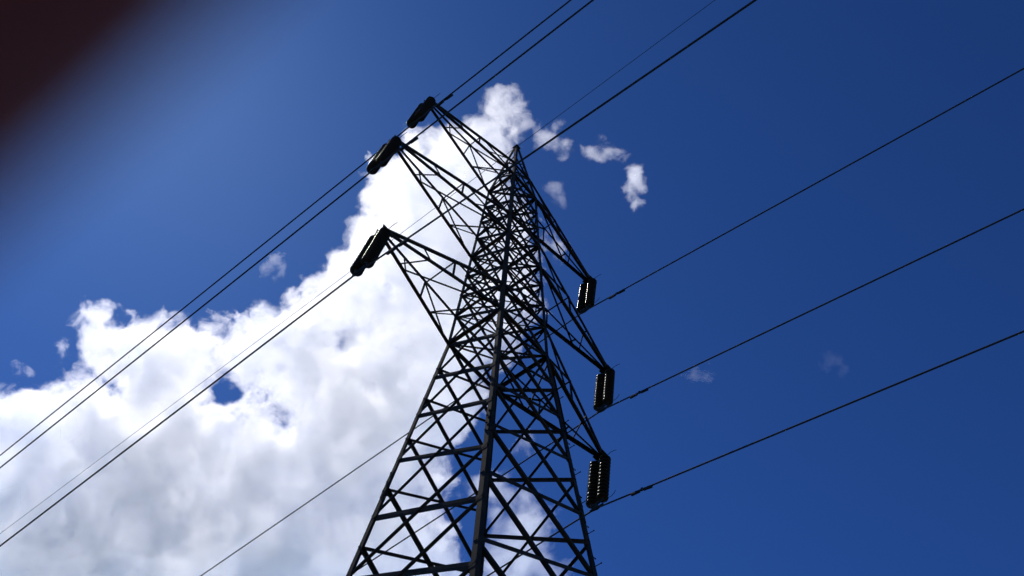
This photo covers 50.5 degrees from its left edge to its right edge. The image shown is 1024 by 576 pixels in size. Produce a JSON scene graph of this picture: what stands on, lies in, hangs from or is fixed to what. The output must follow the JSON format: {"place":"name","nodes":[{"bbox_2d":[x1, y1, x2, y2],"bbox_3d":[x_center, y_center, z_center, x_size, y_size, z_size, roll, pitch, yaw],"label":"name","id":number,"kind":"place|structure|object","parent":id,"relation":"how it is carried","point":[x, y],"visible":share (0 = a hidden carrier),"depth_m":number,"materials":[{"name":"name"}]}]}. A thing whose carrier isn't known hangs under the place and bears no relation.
{"place":"outdoors","nodes":[
{"label":"outdoors","id":0,"kind":"place"},
{"bbox_2d":[0,0,1023,575],"label":"sky","id":1,"kind":"structure","parent":0,"point":[275,103],"materials":[{"name":"blue"}]},
{"bbox_3d":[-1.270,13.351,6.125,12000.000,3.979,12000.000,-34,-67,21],"label":"ground","id":2,"kind":"structure","parent":0,"visible":0},
{"bbox_2d":[346,96,610,575],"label":"lattice tower","id":3,"kind":"structure","parent":2,"relation":"on","point":[478,553],"depth_m":25.36,"materials":[{"name":"metal"}]},
{"bbox_2d":[0,0,714,533],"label":"earth wire","id":4,"kind":"object","parent":3,"relation":"attached to","point":[348,272],"visible":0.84,"depth_m":39.59,"materials":[{"name":"grey metal"}]},
{"bbox_2d":[350,222,397,276],"bbox_3d":[-2.967,-0.853,23.513,0.853,2.248,0.292,-34,-74,21],"label":"insulator set","id":5,"kind":"object","parent":3,"relation":"hanging from","point":[372,248],"visible":0.99,"depth_m":23.26,"materials":[{"name":"ceramic"}]},
{"bbox_2d":[0,0,756,546],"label":"power line","id":6,"kind":"object","parent":5,"relation":"hanging from","point":[394,246],"visible":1,"depth_m":21.59,"materials":[{"name":"grey metal"}]},
{"bbox_2d":[386,239,407,254],"bbox_3d":[-2.316,-0.837,21.932,0.600,0.122,0.067,-31,-65,32],"label":"vibration damper","id":7,"kind":"object","parent":6,"relation":"attached to","point":[397,246],"visible":1,"depth_m":21.91,"materials":[{"name":"metal"}]},
{"bbox_2d":[366,132,406,174],"bbox_3d":[-3.092,-3.374,27.048,0.853,2.248,0.292,-34,-74,21],"label":"insulator set","id":8,"kind":"object","parent":3,"relation":"hanging from","point":[388,149],"visible":0.95,"depth_m":26.67,"materials":[{"name":"ceramic"}]},
{"bbox_2d":[0,0,593,467],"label":"power line","id":9,"kind":"object","parent":8,"relation":"hanging from","point":[308,222],"visible":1,"depth_m":26.77,"materials":[{"name":"grey metal"}]},
{"bbox_2d":[400,137,418,151],"bbox_3d":[-2.404,-3.380,25.441,0.600,0.122,0.067,-31,-65,32],"label":"vibration damper","id":10,"kind":"object","parent":9,"relation":"attached to","point":[409,143],"visible":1,"depth_m":25.43,"materials":[{"name":"metal"}]},
{"bbox_2d":[407,94,438,128],"bbox_3d":[-2.492,-5.069,30.927,0.853,2.248,0.292,-34,-74,21],"label":"insulator set","id":11,"kind":"object","parent":3,"relation":"hanging from","point":[428,104],"visible":0.94,"depth_m":30.53,"materials":[{"name":"ceramic"}]},
{"bbox_2d":[0,0,570,455],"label":"power line","id":12,"kind":"object","parent":11,"relation":"hanging from","point":[290,222],"visible":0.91,"depth_m":31.47,"materials":[{"name":"grey metal"}]},
{"bbox_2d":[437,94,452,106],"bbox_3d":[-1.805,-5.074,29.320,0.600,0.122,0.067,-31,-65,32],"label":"vibration damper","id":13,"kind":"object","parent":12,"relation":"attached to","point":[447,98],"visible":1,"depth_m":29.31,"materials":[{"name":"metal"}]},
{"bbox_2d":[576,274,600,313],"bbox_3d":[2.424,0.177,33.812,0.853,2.248,0.292,-34,-74,21],"label":"insulator set","id":14,"kind":"object","parent":3,"relation":"hanging from","point":[586,297],"visible":0.99,"depth_m":33.58,"materials":[{"name":"ceramic"}]},
{"bbox_2d":[200,68,1023,575],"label":"power line","id":15,"kind":"object","parent":14,"relation":"hanging from","point":[648,276],"visible":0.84,"depth_m":30.60,"materials":[{"name":"grey metal"}]},
{"bbox_2d":[609,289,624,299],"bbox_3d":[3.111,0.171,32.205,0.600,0.122,0.067,-31,-65,32],"label":"vibration damper","id":16,"kind":"object","parent":15,"relation":"attached to","point":[614,295],"visible":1,"depth_m":32.20,"materials":[{"name":"metal"}]},
{"bbox_2d":[586,450,614,511],"bbox_3d":[2.213,4.674,26.553,0.853,2.248,0.292,-34,-74,21],"label":"insulator set","id":17,"kind":"object","parent":3,"relation":"hanging from","point":[598,483],"visible":1,"depth_m":26.43,"materials":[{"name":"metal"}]},
{"bbox_2d":[487,330,1023,575],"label":"power line","id":18,"kind":"object","parent":17,"relation":"hanging from","point":[900,382],"visible":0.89,"depth_m":22.64,"materials":[{"name":"grey metal"}]},
{"bbox_2d":[631,485,652,495],"bbox_3d":[2.973,4.625,24.893,0.600,0.122,0.067,-31,-65,32],"label":"vibration damper","id":19,"kind":"object","parent":18,"relation":"attached to","point":[644,489],"visible":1,"depth_m":24.88,"materials":[{"name":"metal"}]},
{"bbox_2d":[593,364,618,412],"bbox_3d":[2.684,2.789,30.438,0.853,2.248,0.292,-34,-74,21],"label":"insulator set","id":20,"kind":"object","parent":3,"relation":"hanging from","point":[604,392],"visible":1,"depth_m":30.28,"materials":[{"name":"ceramic"}]},
{"bbox_2d":[360,208,1023,568],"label":"power line","id":21,"kind":"object","parent":20,"relation":"hanging from","point":[987,226],"visible":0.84,"depth_m":26.70,"materials":[{"name":"grey metal"}]},
{"bbox_2d":[630,388,647,398],"bbox_3d":[3.372,2.784,28.831,0.600,0.122,0.067,-31,-65,32],"label":"vibration damper","id":22,"kind":"object","parent":21,"relation":"attached to","point":[636,394],"visible":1,"depth_m":28.82,"materials":[{"name":"metal"}]},
{"label":"smartphone","id":23,"kind":"object","parent":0,"visible":0},
{"bbox_2d":[0,0,234,220],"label":"hand","id":24,"kind":"object","parent":23,"relation":"attached to","point":[75,75],"visible":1,"depth_m":0.01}
]}

